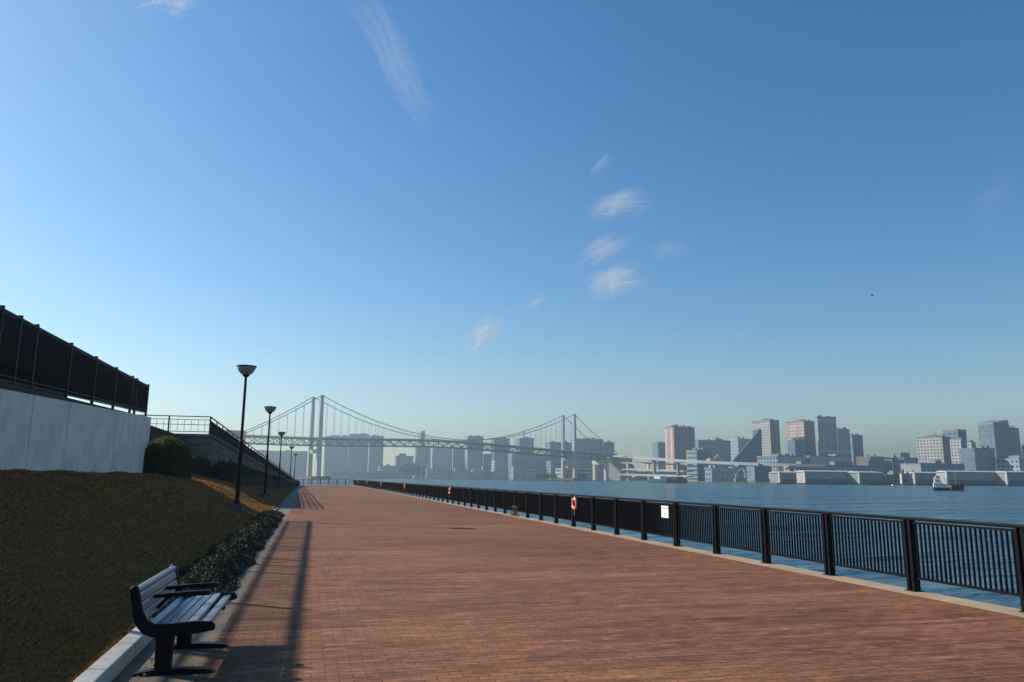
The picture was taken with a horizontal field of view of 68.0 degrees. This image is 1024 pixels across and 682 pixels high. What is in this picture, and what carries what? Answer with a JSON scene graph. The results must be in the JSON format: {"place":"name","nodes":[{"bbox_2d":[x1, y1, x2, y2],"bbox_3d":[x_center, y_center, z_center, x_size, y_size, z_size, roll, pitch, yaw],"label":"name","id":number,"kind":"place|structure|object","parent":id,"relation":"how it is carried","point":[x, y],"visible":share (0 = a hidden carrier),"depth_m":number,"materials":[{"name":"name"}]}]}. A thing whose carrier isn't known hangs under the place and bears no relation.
{"place":"outdoors","nodes":[
{"label":"outdoors","id":0,"kind":"place"},
{"bbox_2d":[0,468,294,681],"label":"lawn","id":1,"kind":"structure","parent":0,"point":[277,497],"depth_m":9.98,"materials":[{"name":"plant"}]},
{"bbox_2d":[0,381,150,472],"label":"retaining wall","id":2,"kind":"structure","parent":1,"relation":"on","point":[41,431],"depth_m":21.58,"materials":[{"name":"paint"}]},
{"bbox_2d":[0,305,149,415],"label":"terrace railing","id":3,"kind":"object","parent":2,"relation":"on","point":[35,356],"visible":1,"depth_m":21.06,"materials":[{"name":"metal"}]},
{"bbox_2d":[143,435,191,478],"bbox_3d":[-15.067,5.071,32.926,2.200,1.976,2.210,3,-11,-14],"label":"round bush","id":4,"kind":"object","parent":1,"relation":"on","point":[167,455],"visible":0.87,"depth_m":32.30,"materials":[{"name":"green plant"}]},
{"bbox_2d":[192,454,211,477],"bbox_3d":[-17.295,6.253,38.536,1.458,1.572,7.485,0,-10,4],"label":"hedge","id":5,"kind":"object","parent":1,"relation":"on","point":[200,467],"visible":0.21,"depth_m":40.65,"materials":[{"name":"green plant"}]},
{"bbox_2d":[148,509,285,618],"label":"kerbside weeds","id":6,"kind":"object","parent":1,"relation":"on","point":[227,562],"visible":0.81,"depth_m":14.04,"materials":[{"name":"green plant"}]},
{"bbox_2d":[149,425,287,479],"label":"ramp","id":7,"kind":"structure","parent":1,"relation":"on","point":[212,448],"depth_m":43.52,"materials":[{"name":"concrete"}]},
{"bbox_2d":[136,414,211,431],"bbox_3d":[-21.626,4.539,41.791,9.450,1.025,0.060,3,-11,-14],"label":"platform railing","id":8,"kind":"object","parent":7,"relation":"on","point":[177,424],"visible":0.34,"depth_m":42.58,"materials":[{"name":"metal"}]},
{"bbox_2d":[209,416,294,479],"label":"ramp railing","id":9,"kind":"object","parent":7,"relation":"on","point":[222,434],"visible":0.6,"depth_m":55.47,"materials":[{"name":"metal"}]},
{"bbox_2d":[230,365,256,512],"bbox_3d":[-10.383,3.813,29.109,0.760,5.835,0.760,3,-11,-14],"label":"street lamp","id":10,"kind":"object","parent":1,"relation":"on","point":[246,371],"visible":0.95,"depth_m":29.02,"materials":[{"name":"metal"}]},
{"bbox_2d":[211,458,299,487],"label":"hedge","id":11,"kind":"object","parent":1,"relation":"on","point":[225,471],"visible":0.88,"depth_m":52.01,"materials":[{"name":"green plant"}]},
{"bbox_2d":[259,406,276,499],"bbox_3d":[-14.978,6.912,46.444,0.760,5.835,0.760,-7,-12,35],"label":"street lamp","id":12,"kind":"object","parent":1,"relation":"on","point":[269,410],"visible":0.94,"depth_m":46.33,"materials":[{"name":"black metal"}]},
{"bbox_2d":[275,432,285,490],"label":"street lamp","id":13,"kind":"object","parent":1,"relation":"on","point":[281,434],"visible":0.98,"depth_m":73.07,"materials":[{"name":"black metal"}]},
{"bbox_2d":[289,446,294,479],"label":"street lamp","id":14,"kind":"object","parent":1,"relation":"on","point":[291,447],"visible":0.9,"depth_m":108.25,"materials":[{"name":"metal"}]},
{"bbox_2d":[253,450,307,476],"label":"office block","id":15,"kind":"structure","parent":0,"point":[299,463],"depth_m":2224.99,"materials":[{"name":"concrete"}]},
{"bbox_2d":[323,435,348,475],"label":"apartment tower","id":16,"kind":"structure","parent":0,"point":[337,454],"depth_m":2357.14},
{"bbox_2d":[324,461,360,477],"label":"warehouse","id":17,"kind":"structure","parent":0,"point":[330,467],"depth_m":2054.68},
{"bbox_2d":[348,433,368,471],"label":"apartment tower","id":18,"kind":"structure","parent":0,"point":[357,454],"depth_m":2385.55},
{"bbox_2d":[332,471,396,477],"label":"warehouse","id":19,"kind":"structure","parent":0,"point":[371,474],"depth_m":2011.35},
{"bbox_2d":[368,435,383,471],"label":"apartment tower","id":20,"kind":"structure","parent":0,"point":[375,458],"depth_m":2352.57,"materials":[{"name":"grey glass"}]},
{"bbox_2d":[378,464,409,477],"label":"exhibition hall","id":21,"kind":"structure","parent":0,"point":[387,468],"depth_m":2082.65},
{"bbox_2d":[395,453,412,477],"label":"office block","id":22,"kind":"structure","parent":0,"point":[401,459],"depth_m":2404.21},
{"bbox_2d":[419,430,424,444],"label":"tower","id":23,"kind":"structure","parent":0,"point":[422,432],"depth_m":2463.69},
{"bbox_2d":[414,445,430,477],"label":"office block","id":24,"kind":"structure","parent":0,"point":[422,458],"depth_m":2424.11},
{"bbox_2d":[426,468,430,478],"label":"waterfront house","id":25,"kind":"structure","parent":0,"point":[428,473],"depth_m":1992.86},
{"bbox_2d":[431,465,438,478],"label":"waterfront house","id":26,"kind":"structure","parent":0,"point":[435,472],"depth_m":1994.50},
{"bbox_2d":[430,448,451,478],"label":"office block","id":27,"kind":"structure","parent":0,"point":[441,457],"depth_m":2306.37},
{"bbox_2d":[439,467,444,478],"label":"waterfront house","id":28,"kind":"structure","parent":0,"point":[441,472],"depth_m":1993.69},
{"bbox_2d":[446,470,452,478],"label":"waterfront house","id":29,"kind":"structure","parent":0,"point":[449,474],"depth_m":1993.08,"materials":[{"name":"grey concrete"}]},
{"bbox_2d":[454,468,460,478],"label":"waterfront house","id":30,"kind":"structure","parent":0,"point":[457,473],"depth_m":1993.62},
{"bbox_2d":[452,449,464,478],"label":"office block","id":31,"kind":"structure","parent":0,"point":[458,458],"depth_m":2352.19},
{"bbox_2d":[462,471,470,478],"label":"waterfront house","id":32,"kind":"structure","parent":0,"point":[466,474],"depth_m":1993.47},
{"bbox_2d":[465,435,483,477],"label":"apartment tower","id":33,"kind":"structure","parent":0,"point":[473,459],"depth_m":2255.98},
{"bbox_2d":[471,469,480,478],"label":"waterfront house","id":34,"kind":"structure","parent":0,"point":[475,473],"depth_m":1994.31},
{"bbox_2d":[481,466,488,478],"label":"waterfront house","id":35,"kind":"structure","parent":0,"point":[485,472],"depth_m":1994.12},
{"bbox_2d":[483,454,490,471],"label":"office block","id":36,"kind":"structure","parent":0,"point":[486,459],"depth_m":2299.56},
{"bbox_2d":[491,460,507,478],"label":"office block","id":37,"kind":"structure","parent":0,"point":[497,466],"depth_m":1998.41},
{"bbox_2d":[491,437,509,460],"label":"apartment tower","id":38,"kind":"structure","parent":0,"point":[500,456],"depth_m":2208.53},
{"bbox_2d":[0,0,1023,477],"label":"sky","id":39,"kind":"structure","parent":0,"point":[451,219],"materials":[{"name":"blue"}]},
{"bbox_2d":[512,466,522,478],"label":"waterfront house","id":40,"kind":"structure","parent":0,"point":[517,472],"depth_m":1755.96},
{"bbox_2d":[516,437,533,452],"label":"apartment tower","id":41,"kind":"structure","parent":0,"point":[529,442],"depth_m":2112.42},
{"bbox_2d":[508,454,549,479],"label":"office block","id":42,"kind":"structure","parent":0,"point":[532,461],"depth_m":1960.27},
{"bbox_2d":[523,468,536,479],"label":"waterfront house","id":43,"kind":"structure","parent":0,"point":[529,473],"depth_m":1755.91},
{"bbox_2d":[545,441,570,460],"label":"apartment tower","id":44,"kind":"structure","parent":0,"point":[554,447],"depth_m":2008.73,"materials":[{"name":"grey glass"}]},
{"bbox_2d":[555,466,592,479],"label":"terminal building","id":45,"kind":"structure","parent":0,"point":[581,471],"depth_m":1566.32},
{"bbox_2d":[571,438,602,460],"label":"apartment tower","id":46,"kind":"structure","parent":0,"point":[597,443],"depth_m":1962.30,"materials":[{"name":"grey glass"}]},
{"bbox_2d":[601,440,613,458],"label":"apartment tower","id":47,"kind":"structure","parent":0,"point":[608,449],"depth_m":1957.19,"materials":[{"name":"grey concrete"}]},
{"bbox_2d":[193,485,1023,681],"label":"promenade","id":48,"kind":"structure","parent":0,"point":[350,583],"depth_m":9.29,"materials":[{"name":"brick"}]},
{"bbox_2d":[111,485,301,681],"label":"gutter strip","id":49,"kind":"object","parent":48,"relation":"on","point":[197,657],"visible":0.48,"depth_m":7.56,"materials":[{"name":"concrete"}]},
{"bbox_2d":[118,632,215,681],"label":"fallen leaves","id":50,"kind":"object","parent":49,"relation":"on","point":[151,661],"visible":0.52,"depth_m":6.70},
{"bbox_2d":[130,563,236,676],"bbox_3d":[-2.961,2.513,6.938,0.671,0.759,1.670,3,-11,-13],"label":"park bench","id":51,"kind":"object","parent":49,"relation":"on","point":[181,615],"visible":1,"depth_m":6.50,"materials":[{"name":"weathered wood slats"},{"name":"black painted cast iron"}]},
{"bbox_2d":[293,478,1023,608],"bbox_3d":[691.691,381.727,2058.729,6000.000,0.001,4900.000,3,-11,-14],"label":"water","id":52,"kind":"structure","parent":0,"point":[1000,504],"depth_m":119.76,"materials":[{"name":"liquid"}]},
{"bbox_2d":[225,430,245,443],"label":"bridge anchorage","id":53,"kind":"object","parent":52,"relation":"in","point":[237,432],"visible":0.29,"depth_m":1087.24,"materials":[{"name":"grey concrete"}]},
{"bbox_2d":[648,476,666,482],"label":"ferry boat","id":54,"kind":"object","parent":52,"relation":"on","point":[658,479],"visible":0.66,"depth_m":903.11,"materials":[{"name":"white metal"}]},
{"bbox_2d":[666,475,687,482],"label":"barge","id":55,"kind":"object","parent":52,"relation":"on","point":[677,479],"visible":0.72,"depth_m":845.83,"materials":[{"name":"grey metal"}]},
{"bbox_2d":[933,473,963,490],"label":"anchored ship","id":56,"kind":"object","parent":52,"relation":"on","point":[937,485],"visible":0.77,"depth_m":336.73,"materials":[{"name":"white metal"}]},
{"bbox_2d":[652,441,665,471],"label":"office tower","id":57,"kind":"structure","parent":0,"point":[658,449],"depth_m":1754.72,"materials":[{"name":"grey glass"}]},
{"bbox_2d":[295,477,1023,485],"bbox_3d":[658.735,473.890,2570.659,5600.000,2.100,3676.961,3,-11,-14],"label":"shore","id":58,"kind":"structure","parent":0,"point":[695,481],"depth_m":1003.98,"materials":[{"name":"concrete"}]},
{"bbox_2d":[400,465,408,477],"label":"shore tree","id":59,"kind":"object","parent":58,"relation":"on","point":[403,469],"visible":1,"depth_m":2048.15,"materials":[{"name":"green plant"}]},
{"bbox_2d":[406,463,415,477],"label":"shore tree","id":60,"kind":"object","parent":58,"relation":"on","point":[411,466],"visible":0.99,"depth_m":2047.48,"materials":[{"name":"green plant"}]},
{"bbox_2d":[414,466,421,477],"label":"shore tree","id":61,"kind":"object","parent":58,"relation":"on","point":[417,470],"visible":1,"depth_m":2048.47,"materials":[{"name":"green plant"}]},
{"bbox_2d":[420,466,425,478],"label":"shore tree","id":62,"kind":"object","parent":58,"relation":"on","point":[423,472],"visible":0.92,"depth_m":2049.01,"materials":[{"name":"green plant"}]},
{"bbox_2d":[245,395,617,480],"bbox_3d":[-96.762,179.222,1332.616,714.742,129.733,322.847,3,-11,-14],"label":"suspension bridge","id":63,"kind":"structure","parent":58,"relation":"on","point":[319,439],"depth_m":1261.97,"materials":[{"name":"metal"}]},
{"bbox_2d":[489,472,493,478],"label":"waterfront house","id":64,"kind":"structure","parent":58,"relation":"on","point":[491,475],"depth_m":1991.91,"materials":[{"name":"grey concrete"}]},
{"bbox_2d":[501,469,507,478],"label":"waterfront house","id":65,"kind":"structure","parent":58,"relation":"on","point":[504,473],"depth_m":1993.41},
{"bbox_2d":[548,473,557,477],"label":"shore tree","id":66,"kind":"object","parent":58,"relation":"on","point":[553,475],"visible":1,"depth_m":1497.56,"materials":[{"name":"green plant"}]},
{"bbox_2d":[546,460,603,479],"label":"office block","id":67,"kind":"structure","parent":58,"relation":"on","point":[551,465],"depth_m":1915.19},
{"bbox_2d":[592,457,634,479],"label":"bridge anchorage","id":68,"kind":"object","parent":58,"relation":"on","point":[611,470],"visible":0.66,"depth_m":1541.41,"materials":[{"name":"concrete"}]},
{"bbox_2d":[618,462,692,480],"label":"road","id":69,"kind":"structure","parent":58,"relation":"on","point":[674,471],"depth_m":1335.50,"materials":[{"name":"concrete"}]},
{"bbox_2d":[631,471,686,480],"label":"depot","id":70,"kind":"structure","parent":58,"relation":"on","point":[639,478],"depth_m":1401.74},
{"bbox_2d":[706,454,722,467],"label":"harbour office","id":71,"kind":"structure","parent":58,"relation":"on","point":[717,457],"depth_m":1301.50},
{"bbox_2d":[611,455,825,480],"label":"elevated road","id":72,"kind":"structure","parent":58,"relation":"on","point":[707,463],"depth_m":1186.58,"materials":[{"name":"grey concrete"}]},
{"bbox_2d":[734,468,745,481],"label":"arch","id":73,"kind":"object","parent":58,"relation":"on","point":[736,479],"visible":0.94,"depth_m":1009.48,"materials":[{"name":"grey concrete"}]},
{"bbox_2d":[769,471,796,482],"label":"harbour shed","id":74,"kind":"structure","parent":58,"relation":"on","point":[783,476],"depth_m":836.89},
{"bbox_2d":[796,470,849,482],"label":"harbour shed","id":75,"kind":"structure","parent":58,"relation":"on","point":[814,476],"depth_m":807.42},
{"bbox_2d":[847,471,882,483],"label":"harbour shed","id":76,"kind":"structure","parent":58,"relation":"on","point":[865,477],"depth_m":808.17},
{"bbox_2d":[884,460,903,474],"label":"office block","id":77,"kind":"structure","parent":58,"relation":"on","point":[889,466],"depth_m":1500.42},
{"bbox_2d":[899,468,906,483],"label":"plant building","id":78,"kind":"structure","parent":58,"relation":"on","point":[903,479],"depth_m":797.18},
{"bbox_2d":[904,472,935,483],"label":"harbour shed","id":79,"kind":"structure","parent":58,"relation":"on","point":[919,477],"depth_m":795.43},
{"bbox_2d":[949,437,965,463],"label":"apartment tower","id":80,"kind":"structure","parent":58,"relation":"on","point":[957,444],"depth_m":1219.43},
{"bbox_2d":[936,470,995,484],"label":"harbour shed","id":81,"kind":"structure","parent":58,"relation":"on","point":[978,477],"depth_m":787.29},
{"bbox_2d":[995,471,1023,484],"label":"harbour shed","id":82,"kind":"structure","parent":58,"relation":"on","point":[1009,477],"depth_m":784.19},
{"bbox_2d":[665,425,694,471],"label":"apartment tower","id":83,"kind":"structure","parent":0,"point":[679,440],"depth_m":1562.46,"materials":[{"name":"red concrete"}]},
{"bbox_2d":[355,485,1023,616],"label":"quay coping","id":84,"kind":"object","parent":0,"point":[980,605],"visible":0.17,"depth_m":13.31,"materials":[{"name":"concrete"}]},
{"bbox_2d":[73,486,297,681],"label":"kerb","id":85,"kind":"structure","parent":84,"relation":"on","point":[112,663],"depth_m":6.50,"materials":[{"name":"concrete"}]},
{"bbox_2d":[300,479,353,484],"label":"end railing","id":86,"kind":"object","parent":84,"relation":"on","point":[328,482],"visible":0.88,"depth_m":158.07,"materials":[{"name":"metal"}]},
{"bbox_2d":[507,505,518,515],"bbox_3d":[0.112,7.447,33.324,0.356,0.517,1.702,3,-11,-14],"label":"dry weed","id":87,"kind":"object","parent":84,"relation":"on","point":[515,513],"visible":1,"depth_m":33.31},
{"bbox_2d":[354,480,1023,612],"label":"waterside railing","id":88,"kind":"object","parent":84,"relation":"on","point":[628,514],"visible":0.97,"depth_m":14.87,"materials":[{"name":"metal"}]},
{"bbox_2d":[571,497,576,515],"bbox_3d":[2.149,5.667,26.128,0.110,0.681,0.455,3,-11,-14],"label":"lifebuoy","id":89,"kind":"object","parent":88,"relation":"hanging from","point":[573,499],"visible":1,"depth_m":26.02,"materials":[{"name":"plastic"}]},
{"bbox_2d":[661,505,668,517],"bbox_3d":[3.938,4.396,19.533,0.014,0.300,0.400,3,-11,-14],"label":"notice sign","id":90,"kind":"object","parent":88,"relation":"attached to","point":[664,511],"visible":1,"depth_m":19.51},
{"bbox_2d":[686,444,707,480],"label":"office block","id":91,"kind":"structure","parent":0,"point":[697,469],"depth_m":1354.67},
{"bbox_2d":[695,436,731,467],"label":"office tower","id":92,"kind":"structure","parent":0,"point":[714,446],"depth_m":1663.92,"materials":[{"name":"grey glass"}]},
{"bbox_2d":[704,465,746,481],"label":"terminal building","id":93,"kind":"structure","parent":0,"point":[716,474],"depth_m":1092.19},
{"bbox_2d":[729,437,749,466],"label":"office tower","id":94,"kind":"structure","parent":0,"point":[738,444],"depth_m":1813.01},
{"bbox_2d":[733,429,761,467],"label":"glass wedge building","id":95,"kind":"structure","parent":0,"point":[751,451],"depth_m":1331.79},
{"bbox_2d":[746,463,771,481],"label":"terminal building","id":96,"kind":"structure","parent":0,"point":[759,472],"depth_m":1059.40,"materials":[{"name":"white glass"}]},
{"bbox_2d":[752,418,780,455],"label":"apartment tower","id":97,"kind":"structure","parent":0,"point":[769,428],"depth_m":1514.28,"materials":[{"name":"concrete"}]},
{"bbox_2d":[757,454,805,470],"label":"exhibition hall","id":98,"kind":"structure","parent":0,"point":[785,459],"depth_m":1256.70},
{"bbox_2d":[787,435,804,455],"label":"office block","id":99,"kind":"structure","parent":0,"point":[795,447],"depth_m":1438.43,"materials":[{"name":"white glass"}]},
{"bbox_2d":[786,418,815,455],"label":"apartment tower","id":100,"kind":"structure","parent":0,"point":[803,429],"depth_m":1515.34,"materials":[{"name":"concrete"}]},
{"bbox_2d":[816,415,837,455],"bbox_3d":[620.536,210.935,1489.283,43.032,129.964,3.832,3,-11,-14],"label":"office tower","id":101,"kind":"structure","parent":0,"point":[827,435],"depth_m":1491.63,"materials":[{"name":"glass"}]},
{"bbox_2d":[805,454,849,464],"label":"exhibition hall","id":102,"kind":"structure","parent":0,"point":[818,459],"depth_m":1266.56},
{"bbox_2d":[784,461,877,471],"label":"parking garage","id":103,"kind":"structure","parent":0,"point":[840,466],"depth_m":1097.52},
{"bbox_2d":[836,427,851,461],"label":"office tower","id":104,"kind":"structure","parent":0,"point":[843,441],"depth_m":1568.16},
{"bbox_2d":[850,433,863,464],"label":"office tower","id":105,"kind":"structure","parent":0,"point":[856,441],"depth_m":1606.24,"materials":[{"name":"grey glass"}]},
{"bbox_2d":[856,455,884,473],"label":"office block","id":106,"kind":"structure","parent":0,"point":[875,460],"depth_m":1503.16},
{"bbox_2d":[882,462,899,483],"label":"warehouse","id":107,"kind":"structure","parent":0,"point":[890,477],"depth_m":813.05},
{"bbox_2d":[890,452,917,462],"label":"office block","id":108,"kind":"structure","parent":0,"point":[906,457],"depth_m":1559.25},
{"bbox_2d":[900,457,964,471],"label":"office block","id":109,"kind":"structure","parent":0,"point":[934,465],"depth_m":1128.48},
{"bbox_2d":[916,431,951,462],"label":"apartment tower","id":110,"kind":"structure","parent":0,"point":[933,447],"depth_m":1265.88,"materials":[{"name":"concrete"}]},
{"bbox_2d":[942,429,966,447],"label":"office tower","id":111,"kind":"structure","parent":0,"point":[954,434],"depth_m":1363.26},
{"bbox_2d":[967,439,975,447],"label":"apartment tower","id":112,"kind":"structure","parent":0,"point":[971,443],"depth_m":1306.48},
{"bbox_2d":[959,446,996,470],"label":"office block","id":113,"kind":"structure","parent":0,"point":[981,458],"depth_m":1183.74,"materials":[{"name":"grey glass"}]},
{"bbox_2d":[977,420,1011,469],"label":"glass tower","id":114,"kind":"structure","parent":0,"point":[995,434],"depth_m":1315.82,"materials":[{"name":"glass"}]},
{"bbox_2d":[996,451,1023,470],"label":"office block","id":115,"kind":"structure","parent":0,"point":[1014,463],"depth_m":1161.97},
{"bbox_2d":[1009,425,1021,455],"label":"office tower","id":116,"kind":"structure","parent":0,"point":[1015,440],"depth_m":1339.83,"materials":[{"name":"blue glass"}]},
{"bbox_2d":[1020,443,1023,457],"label":"office tower","id":117,"kind":"structure","parent":0,"point":[1022,448],"depth_m":1452.67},
{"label":"terrace","id":118,"kind":"structure","parent":0,"visible":0},
{"bbox_2d":[2,381,63,396],"bbox_3d":[-14.261,1.053,20.690,0.808,1.950,11.063,3,-11,-14],"label":"planter hedge","id":119,"kind":"object","parent":118,"relation":"on","point":[41,390],"depth_m":24.09,"materials":[{"name":"green plant"}]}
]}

